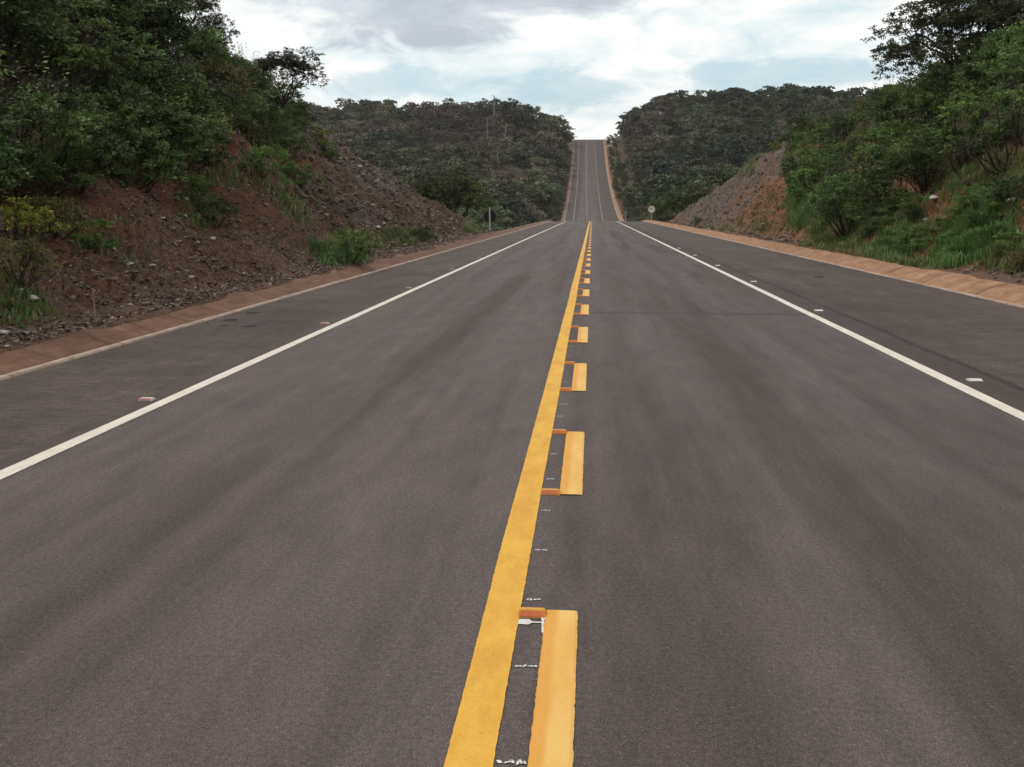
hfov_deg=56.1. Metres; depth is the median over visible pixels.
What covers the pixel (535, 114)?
hillside tree
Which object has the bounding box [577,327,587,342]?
dash marking
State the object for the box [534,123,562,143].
hillside tree
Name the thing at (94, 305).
wooden stake
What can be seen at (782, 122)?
hillside tree
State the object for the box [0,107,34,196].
shrub
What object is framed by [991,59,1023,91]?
tree
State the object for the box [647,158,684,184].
hillside tree
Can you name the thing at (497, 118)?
hillside tree
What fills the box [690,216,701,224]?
shrub
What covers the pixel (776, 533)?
road
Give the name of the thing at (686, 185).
tree
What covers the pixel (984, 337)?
road shoulder
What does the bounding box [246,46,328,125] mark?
tree
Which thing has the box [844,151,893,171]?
shrub
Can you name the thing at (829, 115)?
shrub
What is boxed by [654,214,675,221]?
hillside tree
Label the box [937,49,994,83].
shrub
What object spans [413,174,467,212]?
tree
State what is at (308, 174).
shrub
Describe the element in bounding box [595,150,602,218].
faded line marking
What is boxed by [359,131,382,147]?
hillside tree
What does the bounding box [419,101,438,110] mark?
hillside tree
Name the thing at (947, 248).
shrub
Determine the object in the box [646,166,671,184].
hillside tree
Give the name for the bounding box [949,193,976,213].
shrub
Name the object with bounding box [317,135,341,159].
shrub
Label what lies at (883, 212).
shrub
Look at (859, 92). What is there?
hillside tree
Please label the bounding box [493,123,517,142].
hillside tree
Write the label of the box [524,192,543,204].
hillside tree
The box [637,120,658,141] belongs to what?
hillside tree
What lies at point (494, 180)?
hillside tree
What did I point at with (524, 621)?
survey dab marking
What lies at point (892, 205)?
shrub
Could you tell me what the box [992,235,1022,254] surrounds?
shrub
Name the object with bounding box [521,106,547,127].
hillside tree
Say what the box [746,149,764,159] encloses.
hillside tree
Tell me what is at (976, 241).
slope grass
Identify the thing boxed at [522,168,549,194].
hillside tree
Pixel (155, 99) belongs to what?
shrub
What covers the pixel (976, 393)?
white edge line marking
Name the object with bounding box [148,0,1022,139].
sky
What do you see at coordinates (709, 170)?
hillside tree
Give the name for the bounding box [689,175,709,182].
hillside tree
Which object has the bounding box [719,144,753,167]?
hillside tree
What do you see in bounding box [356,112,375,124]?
hillside tree
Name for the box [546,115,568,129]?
hillside tree
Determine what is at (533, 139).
hillside tree
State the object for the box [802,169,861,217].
shrub
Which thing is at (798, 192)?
shrub
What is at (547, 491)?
road stud
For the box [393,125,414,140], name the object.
hillside tree
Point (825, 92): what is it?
hillside tree
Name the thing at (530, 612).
road stud
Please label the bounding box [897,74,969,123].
shrub
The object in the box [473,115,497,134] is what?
hillside tree
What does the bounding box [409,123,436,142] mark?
hillside tree
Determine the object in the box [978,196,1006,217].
shrub
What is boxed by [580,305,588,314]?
dash marking
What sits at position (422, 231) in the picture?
shrub
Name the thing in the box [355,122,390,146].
hillside tree
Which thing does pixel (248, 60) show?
shrub
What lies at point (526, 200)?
hillside tree
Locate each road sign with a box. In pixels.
[484,207,495,229]
[648,206,654,219]
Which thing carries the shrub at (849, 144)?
on the ground at (234, 251)
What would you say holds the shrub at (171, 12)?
on the ground at (234, 251)
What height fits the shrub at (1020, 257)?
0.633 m
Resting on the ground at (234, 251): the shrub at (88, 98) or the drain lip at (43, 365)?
the shrub at (88, 98)
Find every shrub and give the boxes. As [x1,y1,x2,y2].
[0,0,83,74]
[0,0,110,64]
[0,2,96,76]
[0,30,17,133]
[0,40,140,182]
[0,44,63,140]
[0,63,96,150]
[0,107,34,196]
[0,111,22,133]
[0,119,27,150]
[0,127,75,201]
[0,135,98,196]
[0,195,70,251]
[0,236,63,290]
[4,2,124,94]
[5,10,141,134]
[12,194,92,239]
[30,0,152,71]
[35,112,120,193]
[39,5,168,99]
[41,72,136,138]
[49,92,171,174]
[52,91,190,197]
[68,0,156,35]
[71,0,140,42]
[72,208,121,254]
[77,62,179,161]
[81,0,194,69]
[85,24,224,123]
[96,0,223,68]
[100,68,189,163]
[106,32,221,124]
[109,2,182,40]
[125,89,216,170]
[137,66,232,142]
[138,79,236,174]
[139,1,237,88]
[143,1,243,73]
[148,44,223,92]
[171,55,257,115]
[174,163,220,201]
[182,193,240,228]
[183,90,235,148]
[193,65,254,133]
[197,53,248,102]
[200,44,240,82]
[206,44,257,82]
[208,93,268,133]
[221,46,271,92]
[225,56,283,119]
[229,46,249,71]
[234,43,263,82]
[235,102,278,147]
[237,137,284,179]
[255,107,312,160]
[256,88,282,101]
[264,80,313,123]
[266,96,315,135]
[266,101,309,125]
[266,114,305,149]
[268,75,312,109]
[271,147,299,173]
[285,160,317,188]
[289,97,315,122]
[310,126,331,151]
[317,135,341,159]
[323,216,375,266]
[409,220,436,240]
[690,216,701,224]
[768,141,780,153]
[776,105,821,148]
[779,144,811,177]
[783,134,846,189]
[783,165,810,193]
[784,159,824,201]
[793,134,819,157]
[802,135,818,146]
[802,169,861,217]
[803,156,882,237]
[804,120,820,131]
[807,119,839,145]
[807,154,847,185]
[809,131,854,163]
[810,140,845,171]
[811,154,857,188]
[813,106,848,133]
[813,108,845,133]
[818,105,858,147]
[818,160,897,210]
[818,170,852,203]
[824,110,856,124]
[831,116,882,160]
[839,125,874,160]
[842,136,925,210]
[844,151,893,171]
[850,97,874,120]
[851,112,907,163]
[854,69,925,129]
[855,222,874,237]
[859,87,883,121]
[859,205,887,220]
[860,124,907,148]
[862,78,897,112]
[868,71,923,126]
[868,103,926,167]
[868,214,890,230]
[873,82,930,122]
[874,195,911,212]
[876,206,889,219]
[879,111,963,192]
[884,136,943,183]
[885,215,927,252]
[886,201,904,214]
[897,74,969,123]
[898,195,927,208]
[899,76,966,140]
[903,203,924,218]
[906,59,950,117]
[907,236,930,249]
[908,62,938,85]
[914,58,944,90]
[921,218,951,233]
[926,84,1004,170]
[930,7,1023,97]
[930,228,958,243]
[932,33,1023,118]
[934,207,957,222]
[936,243,965,255]
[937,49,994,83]
[938,67,997,99]
[939,79,1021,156]
[941,80,1023,173]
[948,200,970,214]
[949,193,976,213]
[952,183,997,208]
[959,210,985,228]
[970,20,1023,83]
[977,60,1023,146]
[978,35,1023,107]
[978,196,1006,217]
[981,161,1023,202]
[990,229,1023,247]
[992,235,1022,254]
[1002,250,1023,272]
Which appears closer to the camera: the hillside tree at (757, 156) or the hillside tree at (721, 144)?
the hillside tree at (757, 156)
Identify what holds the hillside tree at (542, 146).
on the ground at (234, 251)
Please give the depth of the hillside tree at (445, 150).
306.86 m
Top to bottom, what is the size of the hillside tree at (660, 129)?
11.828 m
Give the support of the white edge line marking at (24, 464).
on the road
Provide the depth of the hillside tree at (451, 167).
264.46 m
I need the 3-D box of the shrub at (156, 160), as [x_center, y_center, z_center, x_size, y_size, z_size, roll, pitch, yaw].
[-8.370,-5.006,20.765,3.044,2.509,2.816,6,12,28]
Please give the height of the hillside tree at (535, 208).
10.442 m
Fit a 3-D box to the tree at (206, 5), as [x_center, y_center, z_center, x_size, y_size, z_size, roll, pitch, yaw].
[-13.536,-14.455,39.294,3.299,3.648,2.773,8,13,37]
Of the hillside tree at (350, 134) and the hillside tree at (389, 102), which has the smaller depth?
the hillside tree at (350, 134)
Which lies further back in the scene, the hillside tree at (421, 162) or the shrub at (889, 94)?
the hillside tree at (421, 162)
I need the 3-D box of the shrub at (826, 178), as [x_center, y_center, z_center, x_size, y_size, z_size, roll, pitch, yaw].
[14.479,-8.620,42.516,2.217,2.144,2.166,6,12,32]
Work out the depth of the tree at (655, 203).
159.68 m
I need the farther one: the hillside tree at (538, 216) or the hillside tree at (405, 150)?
the hillside tree at (405, 150)
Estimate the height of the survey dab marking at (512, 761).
0.001 m
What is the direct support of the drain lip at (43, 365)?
on the road shoulder at (39, 405)
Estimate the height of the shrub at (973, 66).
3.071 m
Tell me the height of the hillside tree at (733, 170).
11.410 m
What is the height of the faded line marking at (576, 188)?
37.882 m
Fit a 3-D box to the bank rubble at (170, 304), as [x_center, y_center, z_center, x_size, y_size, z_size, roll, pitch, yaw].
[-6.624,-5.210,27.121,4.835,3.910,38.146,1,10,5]
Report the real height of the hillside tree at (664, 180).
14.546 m
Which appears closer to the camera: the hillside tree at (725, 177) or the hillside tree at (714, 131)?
the hillside tree at (725, 177)
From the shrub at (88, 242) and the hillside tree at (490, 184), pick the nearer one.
the shrub at (88, 242)
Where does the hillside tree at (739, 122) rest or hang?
on the ground at (234, 251)
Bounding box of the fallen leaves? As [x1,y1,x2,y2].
[0,136,463,346]
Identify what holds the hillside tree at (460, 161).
on the ground at (234, 251)
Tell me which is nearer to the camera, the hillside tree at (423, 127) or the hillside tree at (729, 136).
the hillside tree at (729, 136)
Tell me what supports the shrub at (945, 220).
on the ground at (234, 251)
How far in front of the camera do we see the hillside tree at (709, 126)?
351.85 m
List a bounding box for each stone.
[27,294,38,300]
[929,195,937,199]
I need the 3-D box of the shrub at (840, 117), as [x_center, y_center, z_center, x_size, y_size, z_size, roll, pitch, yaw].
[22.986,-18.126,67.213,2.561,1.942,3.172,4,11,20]
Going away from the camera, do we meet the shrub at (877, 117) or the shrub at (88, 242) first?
the shrub at (88, 242)
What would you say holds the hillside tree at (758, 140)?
on the ground at (234, 251)
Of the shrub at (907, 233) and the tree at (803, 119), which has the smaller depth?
the shrub at (907, 233)
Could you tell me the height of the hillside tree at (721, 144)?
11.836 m
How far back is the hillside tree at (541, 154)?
350.69 m
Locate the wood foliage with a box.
[301,83,909,225]
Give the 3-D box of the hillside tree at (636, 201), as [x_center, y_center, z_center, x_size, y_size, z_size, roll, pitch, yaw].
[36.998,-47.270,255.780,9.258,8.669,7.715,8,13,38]
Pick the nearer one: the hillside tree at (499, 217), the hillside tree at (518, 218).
the hillside tree at (499, 217)
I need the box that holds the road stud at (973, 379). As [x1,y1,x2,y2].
[965,378,982,380]
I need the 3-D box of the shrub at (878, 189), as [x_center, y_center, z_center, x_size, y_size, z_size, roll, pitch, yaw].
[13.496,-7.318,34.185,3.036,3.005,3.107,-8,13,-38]
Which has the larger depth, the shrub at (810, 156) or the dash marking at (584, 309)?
the shrub at (810, 156)
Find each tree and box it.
[4,55,59,78]
[163,0,227,25]
[164,56,188,67]
[189,12,240,49]
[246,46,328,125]
[308,109,321,120]
[313,124,336,134]
[329,132,348,142]
[334,97,354,109]
[337,119,361,133]
[337,124,360,140]
[342,112,359,123]
[342,136,367,154]
[344,101,364,119]
[344,132,361,144]
[347,125,367,137]
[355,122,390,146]
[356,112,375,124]
[357,99,380,112]
[358,119,370,132]
[358,149,384,170]
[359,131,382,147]
[366,126,389,146]
[371,129,405,145]
[373,111,394,124]
[373,148,403,168]
[374,132,413,148]
[376,139,400,153]
[379,99,396,118]
[387,126,414,146]
[388,166,413,180]
[392,122,412,131]
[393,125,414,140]
[393,165,427,181]
[395,147,417,162]
[395,175,415,181]
[402,101,424,120]
[407,165,496,217]
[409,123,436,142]
[412,157,432,172]
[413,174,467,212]
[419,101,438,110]
[424,163,447,182]
[425,109,448,129]
[428,145,464,161]
[430,159,459,173]
[432,165,460,178]
[442,143,464,159]
[444,144,463,160]
[448,115,474,131]
[448,146,470,157]
[448,156,476,176]
[449,164,479,181]
[452,104,477,120]
[460,204,515,230]
[472,98,496,120]
[472,213,507,229]
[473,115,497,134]
[473,122,496,136]
[473,179,499,204]
[475,136,502,159]
[479,224,495,231]
[480,176,508,198]
[481,218,515,230]
[483,113,504,130]
[485,136,524,165]
[491,98,533,125]
[492,95,494,122]
[492,196,533,226]
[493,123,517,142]
[497,105,513,117]
[498,176,536,201]
[499,171,520,185]
[503,199,538,227]
[506,141,533,163]
[507,137,533,153]
[511,104,532,117]
[511,129,532,143]
[514,180,549,206]
[518,210,542,223]
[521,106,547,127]
[521,198,547,216]
[522,105,542,122]
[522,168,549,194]
[522,177,560,204]
[523,156,558,178]
[523,205,548,216]
[524,166,559,178]
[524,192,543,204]
[526,136,546,149]
[527,150,553,167]
[531,159,562,174]
[533,130,564,149]
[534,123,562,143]
[534,143,565,157]
[534,148,564,164]
[543,117,570,137]
[543,183,563,200]
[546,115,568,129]
[623,141,656,156]
[628,155,646,171]
[630,151,647,168]
[632,173,675,205]
[632,190,662,207]
[632,205,650,220]
[636,133,660,151]
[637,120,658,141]
[638,111,661,129]
[638,152,663,167]
[643,134,677,152]
[645,196,686,221]
[645,212,670,221]
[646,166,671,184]
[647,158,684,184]
[648,154,667,168]
[650,176,684,192]
[653,125,676,144]
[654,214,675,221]
[656,117,682,137]
[656,187,681,197]
[657,186,697,213]
[657,206,682,220]
[667,155,692,170]
[667,165,703,185]
[674,118,698,134]
[676,178,707,206]
[678,113,704,129]
[681,132,698,144]
[682,176,726,203]
[684,133,719,157]
[689,132,716,151]
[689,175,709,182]
[690,103,714,119]
[690,165,729,180]
[692,160,738,195]
[694,119,714,132]
[696,167,728,179]
[700,121,727,138]
[704,138,749,160]
[707,116,740,135]
[710,129,721,136]
[711,132,740,152]
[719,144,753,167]
[721,116,738,132]
[725,165,739,171]
[726,153,747,166]
[730,120,743,132]
[743,135,776,152]
[746,106,767,121]
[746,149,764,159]
[746,152,766,161]
[754,126,783,144]
[768,131,792,147]
[777,119,798,130]
[778,88,807,108]
[805,112,822,120]
[807,85,831,95]
[810,95,839,116]
[815,88,833,100]
[834,89,855,103]
[844,107,858,114]
[849,86,874,100]
[860,0,1023,106]
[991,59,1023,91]
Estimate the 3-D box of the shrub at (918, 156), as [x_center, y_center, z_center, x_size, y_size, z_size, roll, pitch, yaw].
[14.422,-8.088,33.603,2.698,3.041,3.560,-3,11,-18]
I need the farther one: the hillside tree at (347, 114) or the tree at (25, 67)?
the hillside tree at (347, 114)
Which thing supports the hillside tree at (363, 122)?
on the ground at (234, 251)
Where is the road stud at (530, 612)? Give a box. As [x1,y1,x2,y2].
[518,607,545,617]
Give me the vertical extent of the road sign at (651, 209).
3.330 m
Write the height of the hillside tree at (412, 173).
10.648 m
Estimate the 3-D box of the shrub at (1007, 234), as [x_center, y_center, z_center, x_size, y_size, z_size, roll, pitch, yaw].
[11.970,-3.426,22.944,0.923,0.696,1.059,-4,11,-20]
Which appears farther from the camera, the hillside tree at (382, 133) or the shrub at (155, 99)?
the hillside tree at (382, 133)
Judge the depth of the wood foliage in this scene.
401.66 m
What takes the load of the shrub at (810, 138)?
on the ground at (234, 251)
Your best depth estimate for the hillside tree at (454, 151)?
327.43 m
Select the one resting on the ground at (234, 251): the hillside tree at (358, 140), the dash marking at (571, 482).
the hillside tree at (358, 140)
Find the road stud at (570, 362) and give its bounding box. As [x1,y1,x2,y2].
[564,361,574,364]
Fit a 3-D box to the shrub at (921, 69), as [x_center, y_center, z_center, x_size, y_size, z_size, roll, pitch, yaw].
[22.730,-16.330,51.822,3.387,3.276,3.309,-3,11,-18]
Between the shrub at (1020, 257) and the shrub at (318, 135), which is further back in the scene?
the shrub at (318, 135)
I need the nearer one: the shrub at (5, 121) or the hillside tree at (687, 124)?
the shrub at (5, 121)
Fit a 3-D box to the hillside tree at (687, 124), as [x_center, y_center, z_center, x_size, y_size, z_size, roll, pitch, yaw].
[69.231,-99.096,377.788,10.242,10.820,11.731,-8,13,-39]
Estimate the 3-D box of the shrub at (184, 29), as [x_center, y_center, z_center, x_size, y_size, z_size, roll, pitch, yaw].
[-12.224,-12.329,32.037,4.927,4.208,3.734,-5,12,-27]
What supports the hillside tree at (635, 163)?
on the ground at (234, 251)
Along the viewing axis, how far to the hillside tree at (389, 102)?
439.56 m
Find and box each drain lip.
[0,141,574,380]
[603,140,1023,307]
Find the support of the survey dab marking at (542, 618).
on the road
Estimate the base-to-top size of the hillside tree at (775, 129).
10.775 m
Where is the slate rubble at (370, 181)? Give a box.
[206,112,491,257]
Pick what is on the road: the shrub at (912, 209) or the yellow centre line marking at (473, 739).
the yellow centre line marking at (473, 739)
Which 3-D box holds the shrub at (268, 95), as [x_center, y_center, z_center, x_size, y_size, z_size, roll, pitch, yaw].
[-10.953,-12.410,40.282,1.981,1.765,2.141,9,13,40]
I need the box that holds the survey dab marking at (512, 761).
[497,759,525,764]
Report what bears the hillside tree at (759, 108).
on the ground at (234, 251)
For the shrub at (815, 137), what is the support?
on the ground at (234, 251)
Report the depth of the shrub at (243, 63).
41.90 m
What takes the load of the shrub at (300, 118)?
on the ground at (234, 251)
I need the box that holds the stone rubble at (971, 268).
[668,102,1023,281]
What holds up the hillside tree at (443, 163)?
on the ground at (234, 251)
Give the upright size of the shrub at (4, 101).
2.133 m
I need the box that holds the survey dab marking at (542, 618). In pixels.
[541,617,544,632]
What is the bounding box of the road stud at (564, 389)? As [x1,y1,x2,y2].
[559,387,571,390]
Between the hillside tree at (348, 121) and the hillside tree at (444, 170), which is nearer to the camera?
the hillside tree at (444, 170)
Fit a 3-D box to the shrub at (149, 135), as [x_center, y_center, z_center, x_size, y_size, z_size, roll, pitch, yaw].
[-8.830,-5.353,20.849,2.267,1.719,2.808,-8,13,-38]
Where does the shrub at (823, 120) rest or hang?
on the ground at (234, 251)
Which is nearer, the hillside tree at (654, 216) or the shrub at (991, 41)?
the shrub at (991, 41)
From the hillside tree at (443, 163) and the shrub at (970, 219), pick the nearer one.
the shrub at (970, 219)
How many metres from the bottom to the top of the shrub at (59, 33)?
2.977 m
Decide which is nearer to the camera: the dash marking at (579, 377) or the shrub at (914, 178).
the dash marking at (579, 377)
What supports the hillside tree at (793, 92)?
on the ground at (234, 251)
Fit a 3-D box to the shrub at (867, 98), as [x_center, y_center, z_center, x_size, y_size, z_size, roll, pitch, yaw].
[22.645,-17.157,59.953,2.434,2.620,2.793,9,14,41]
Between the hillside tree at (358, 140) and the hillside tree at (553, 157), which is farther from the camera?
the hillside tree at (553, 157)
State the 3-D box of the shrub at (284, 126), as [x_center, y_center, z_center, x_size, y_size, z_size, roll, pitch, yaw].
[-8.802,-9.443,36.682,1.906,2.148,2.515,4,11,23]
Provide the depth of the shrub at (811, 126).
69.45 m
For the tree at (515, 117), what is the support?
on the ground at (234, 251)
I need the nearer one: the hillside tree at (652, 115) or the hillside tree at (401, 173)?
the hillside tree at (401, 173)
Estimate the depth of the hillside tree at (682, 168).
271.79 m
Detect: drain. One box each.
[0,139,574,374]
[603,139,1023,304]
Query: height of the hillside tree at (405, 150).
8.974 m
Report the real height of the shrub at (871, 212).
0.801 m
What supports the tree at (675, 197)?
on the ground at (234, 251)
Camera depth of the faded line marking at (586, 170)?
377.76 m
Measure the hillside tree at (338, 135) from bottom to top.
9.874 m
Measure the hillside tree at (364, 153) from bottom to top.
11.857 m
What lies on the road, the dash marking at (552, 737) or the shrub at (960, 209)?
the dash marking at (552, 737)
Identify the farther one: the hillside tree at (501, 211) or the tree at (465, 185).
the hillside tree at (501, 211)
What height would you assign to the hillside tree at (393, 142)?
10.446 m
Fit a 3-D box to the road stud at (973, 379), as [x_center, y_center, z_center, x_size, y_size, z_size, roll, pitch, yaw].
[4.585,-0.040,9.521,0.140,0.020,0.100,1,10,5]
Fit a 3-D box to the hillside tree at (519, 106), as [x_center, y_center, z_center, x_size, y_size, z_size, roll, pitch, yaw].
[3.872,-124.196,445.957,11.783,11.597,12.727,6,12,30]
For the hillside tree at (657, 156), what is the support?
on the ground at (234, 251)
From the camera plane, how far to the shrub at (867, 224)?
33.15 m
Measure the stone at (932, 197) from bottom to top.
0.160 m
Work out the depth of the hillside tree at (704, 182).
113.41 m
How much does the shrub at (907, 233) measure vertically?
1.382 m
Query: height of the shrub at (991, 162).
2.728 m
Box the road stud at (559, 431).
[552,429,566,433]
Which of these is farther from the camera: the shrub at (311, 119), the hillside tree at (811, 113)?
the hillside tree at (811, 113)
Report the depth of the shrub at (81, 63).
22.53 m
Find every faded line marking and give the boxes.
[573,155,578,220]
[586,140,586,199]
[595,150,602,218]
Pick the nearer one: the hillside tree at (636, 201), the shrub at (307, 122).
the shrub at (307, 122)
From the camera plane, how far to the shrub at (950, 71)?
37.33 m
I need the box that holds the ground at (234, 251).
[0,1,1023,353]
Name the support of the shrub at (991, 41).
on the ground at (234, 251)
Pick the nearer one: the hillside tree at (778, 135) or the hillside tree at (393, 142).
the hillside tree at (778, 135)
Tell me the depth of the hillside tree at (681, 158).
302.16 m
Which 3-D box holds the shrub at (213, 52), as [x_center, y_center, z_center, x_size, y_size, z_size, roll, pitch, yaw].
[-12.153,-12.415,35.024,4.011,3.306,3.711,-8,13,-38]
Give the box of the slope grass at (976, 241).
[688,142,1023,274]
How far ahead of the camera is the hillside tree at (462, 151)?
322.00 m
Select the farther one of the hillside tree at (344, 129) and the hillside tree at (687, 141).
the hillside tree at (344, 129)
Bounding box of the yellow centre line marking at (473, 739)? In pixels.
[444,221,589,766]
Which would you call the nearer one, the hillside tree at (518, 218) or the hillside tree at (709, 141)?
the hillside tree at (518, 218)
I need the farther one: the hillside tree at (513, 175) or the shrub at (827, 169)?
the hillside tree at (513, 175)
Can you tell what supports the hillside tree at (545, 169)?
on the ground at (234, 251)
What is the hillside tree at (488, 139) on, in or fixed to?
on the ground at (234, 251)
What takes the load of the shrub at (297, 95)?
on the ground at (234, 251)
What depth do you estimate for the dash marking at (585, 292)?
19.53 m
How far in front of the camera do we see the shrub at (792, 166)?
59.92 m
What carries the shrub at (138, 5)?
on the ground at (234, 251)
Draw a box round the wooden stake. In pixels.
[92,289,96,321]
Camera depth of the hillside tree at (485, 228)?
109.64 m
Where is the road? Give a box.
[0,139,1023,766]
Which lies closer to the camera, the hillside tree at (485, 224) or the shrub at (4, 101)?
the shrub at (4, 101)
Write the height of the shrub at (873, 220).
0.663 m
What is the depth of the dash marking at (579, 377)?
9.65 m
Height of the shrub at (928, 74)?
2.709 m
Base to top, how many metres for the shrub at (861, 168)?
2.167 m
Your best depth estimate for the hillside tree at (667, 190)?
252.45 m
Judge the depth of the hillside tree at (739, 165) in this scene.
295.35 m
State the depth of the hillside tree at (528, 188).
261.78 m
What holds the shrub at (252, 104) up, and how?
on the ground at (234, 251)
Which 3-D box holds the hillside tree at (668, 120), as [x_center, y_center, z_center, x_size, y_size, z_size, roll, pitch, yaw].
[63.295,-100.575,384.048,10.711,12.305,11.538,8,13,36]
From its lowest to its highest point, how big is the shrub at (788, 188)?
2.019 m
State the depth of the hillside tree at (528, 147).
367.09 m
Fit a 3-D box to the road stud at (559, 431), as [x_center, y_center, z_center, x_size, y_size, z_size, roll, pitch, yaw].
[0.359,0.362,7.286,0.118,0.027,0.075,1,10,5]
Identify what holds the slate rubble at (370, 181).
on the ground at (234, 251)
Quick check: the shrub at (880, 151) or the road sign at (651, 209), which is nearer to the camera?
the shrub at (880, 151)
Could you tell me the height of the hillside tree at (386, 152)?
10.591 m
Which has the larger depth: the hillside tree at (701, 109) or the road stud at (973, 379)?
the hillside tree at (701, 109)
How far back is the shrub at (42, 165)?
15.85 m
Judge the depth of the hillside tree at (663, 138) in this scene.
354.15 m
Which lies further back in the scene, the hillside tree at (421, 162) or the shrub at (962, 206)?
the hillside tree at (421, 162)
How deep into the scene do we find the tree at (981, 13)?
38.07 m
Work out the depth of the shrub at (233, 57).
39.77 m
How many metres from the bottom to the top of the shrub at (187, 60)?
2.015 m
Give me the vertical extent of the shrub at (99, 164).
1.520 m
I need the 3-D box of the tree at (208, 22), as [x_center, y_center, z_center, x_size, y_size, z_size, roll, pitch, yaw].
[-11.603,-12.706,37.390,2.046,3.474,2.434,-5,12,-27]
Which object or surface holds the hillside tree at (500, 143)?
on the ground at (234, 251)
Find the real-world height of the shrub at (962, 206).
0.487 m
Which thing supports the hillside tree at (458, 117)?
on the ground at (234, 251)
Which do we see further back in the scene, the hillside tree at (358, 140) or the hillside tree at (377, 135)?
the hillside tree at (377, 135)
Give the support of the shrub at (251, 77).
on the ground at (234, 251)
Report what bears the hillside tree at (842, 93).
on the ground at (234, 251)
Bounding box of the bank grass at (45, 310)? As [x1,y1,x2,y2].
[0,158,483,327]
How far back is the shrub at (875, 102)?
53.82 m
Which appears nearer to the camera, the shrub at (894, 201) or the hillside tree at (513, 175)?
the shrub at (894, 201)
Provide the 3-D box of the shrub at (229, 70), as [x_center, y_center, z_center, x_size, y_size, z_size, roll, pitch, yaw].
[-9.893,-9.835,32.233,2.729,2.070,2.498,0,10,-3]
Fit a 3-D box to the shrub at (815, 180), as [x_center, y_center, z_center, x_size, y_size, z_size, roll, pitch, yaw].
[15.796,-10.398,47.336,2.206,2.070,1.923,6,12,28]
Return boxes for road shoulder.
[0,140,578,459]
[596,139,1023,392]
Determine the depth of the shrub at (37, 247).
12.76 m
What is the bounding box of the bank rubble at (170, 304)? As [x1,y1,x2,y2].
[0,131,449,347]
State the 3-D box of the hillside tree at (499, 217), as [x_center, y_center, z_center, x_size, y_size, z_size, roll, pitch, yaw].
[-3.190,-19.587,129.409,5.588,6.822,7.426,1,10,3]
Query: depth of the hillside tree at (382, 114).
410.93 m
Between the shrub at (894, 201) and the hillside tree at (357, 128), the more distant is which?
the hillside tree at (357, 128)
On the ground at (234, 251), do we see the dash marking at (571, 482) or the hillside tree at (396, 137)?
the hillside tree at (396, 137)
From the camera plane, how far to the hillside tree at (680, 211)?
205.29 m
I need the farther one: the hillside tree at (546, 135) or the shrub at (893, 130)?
the hillside tree at (546, 135)
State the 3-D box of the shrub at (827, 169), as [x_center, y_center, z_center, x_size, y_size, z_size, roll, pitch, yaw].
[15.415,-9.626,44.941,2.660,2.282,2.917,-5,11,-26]
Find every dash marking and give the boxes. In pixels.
[527,610,577,766]
[560,431,584,494]
[571,363,586,390]
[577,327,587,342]
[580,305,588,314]
[582,289,588,295]
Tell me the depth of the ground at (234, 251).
24.07 m
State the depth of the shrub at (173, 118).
22.89 m
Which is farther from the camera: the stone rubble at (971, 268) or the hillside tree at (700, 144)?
the hillside tree at (700, 144)
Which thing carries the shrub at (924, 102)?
on the ground at (234, 251)
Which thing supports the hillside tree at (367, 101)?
on the ground at (234, 251)
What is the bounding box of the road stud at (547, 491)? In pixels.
[540,488,559,494]
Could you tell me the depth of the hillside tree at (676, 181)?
261.95 m
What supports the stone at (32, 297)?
on the ground at (234, 251)
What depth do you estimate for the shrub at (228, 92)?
29.37 m
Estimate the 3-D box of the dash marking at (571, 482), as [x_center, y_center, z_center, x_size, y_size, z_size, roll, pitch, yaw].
[0.416,0.512,6.503,0.142,0.005,1.640,1,10,5]
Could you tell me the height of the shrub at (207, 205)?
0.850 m
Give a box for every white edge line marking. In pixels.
[0,221,565,479]
[616,221,1023,420]
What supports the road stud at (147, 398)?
on the road
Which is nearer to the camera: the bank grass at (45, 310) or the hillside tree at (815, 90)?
the bank grass at (45, 310)
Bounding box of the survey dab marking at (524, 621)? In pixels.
[518,619,541,623]
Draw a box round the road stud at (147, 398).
[138,397,155,400]
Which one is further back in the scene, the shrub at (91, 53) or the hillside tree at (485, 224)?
the hillside tree at (485, 224)
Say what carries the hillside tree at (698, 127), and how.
on the ground at (234, 251)
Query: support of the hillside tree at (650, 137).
on the ground at (234, 251)
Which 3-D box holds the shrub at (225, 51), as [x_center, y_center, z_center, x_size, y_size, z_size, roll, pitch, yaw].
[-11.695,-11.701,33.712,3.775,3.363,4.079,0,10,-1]
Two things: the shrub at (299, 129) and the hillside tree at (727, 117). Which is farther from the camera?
the hillside tree at (727, 117)
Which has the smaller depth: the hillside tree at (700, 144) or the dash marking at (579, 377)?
the dash marking at (579, 377)
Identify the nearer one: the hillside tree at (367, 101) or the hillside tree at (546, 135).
the hillside tree at (546, 135)
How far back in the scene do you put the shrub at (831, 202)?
37.03 m
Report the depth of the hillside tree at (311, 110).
424.26 m
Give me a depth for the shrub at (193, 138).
23.74 m
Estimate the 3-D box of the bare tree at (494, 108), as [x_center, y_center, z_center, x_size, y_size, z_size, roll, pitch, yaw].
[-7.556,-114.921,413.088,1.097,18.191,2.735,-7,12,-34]
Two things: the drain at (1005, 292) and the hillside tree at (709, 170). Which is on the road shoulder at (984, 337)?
the drain at (1005, 292)
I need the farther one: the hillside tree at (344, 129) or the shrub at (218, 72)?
the hillside tree at (344, 129)
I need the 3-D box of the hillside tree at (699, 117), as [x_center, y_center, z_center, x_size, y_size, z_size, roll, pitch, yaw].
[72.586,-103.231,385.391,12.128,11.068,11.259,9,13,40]
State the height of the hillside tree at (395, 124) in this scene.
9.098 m
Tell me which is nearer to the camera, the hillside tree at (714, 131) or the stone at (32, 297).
the stone at (32, 297)
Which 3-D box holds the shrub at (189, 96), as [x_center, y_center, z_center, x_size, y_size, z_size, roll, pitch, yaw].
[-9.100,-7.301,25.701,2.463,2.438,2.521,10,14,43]

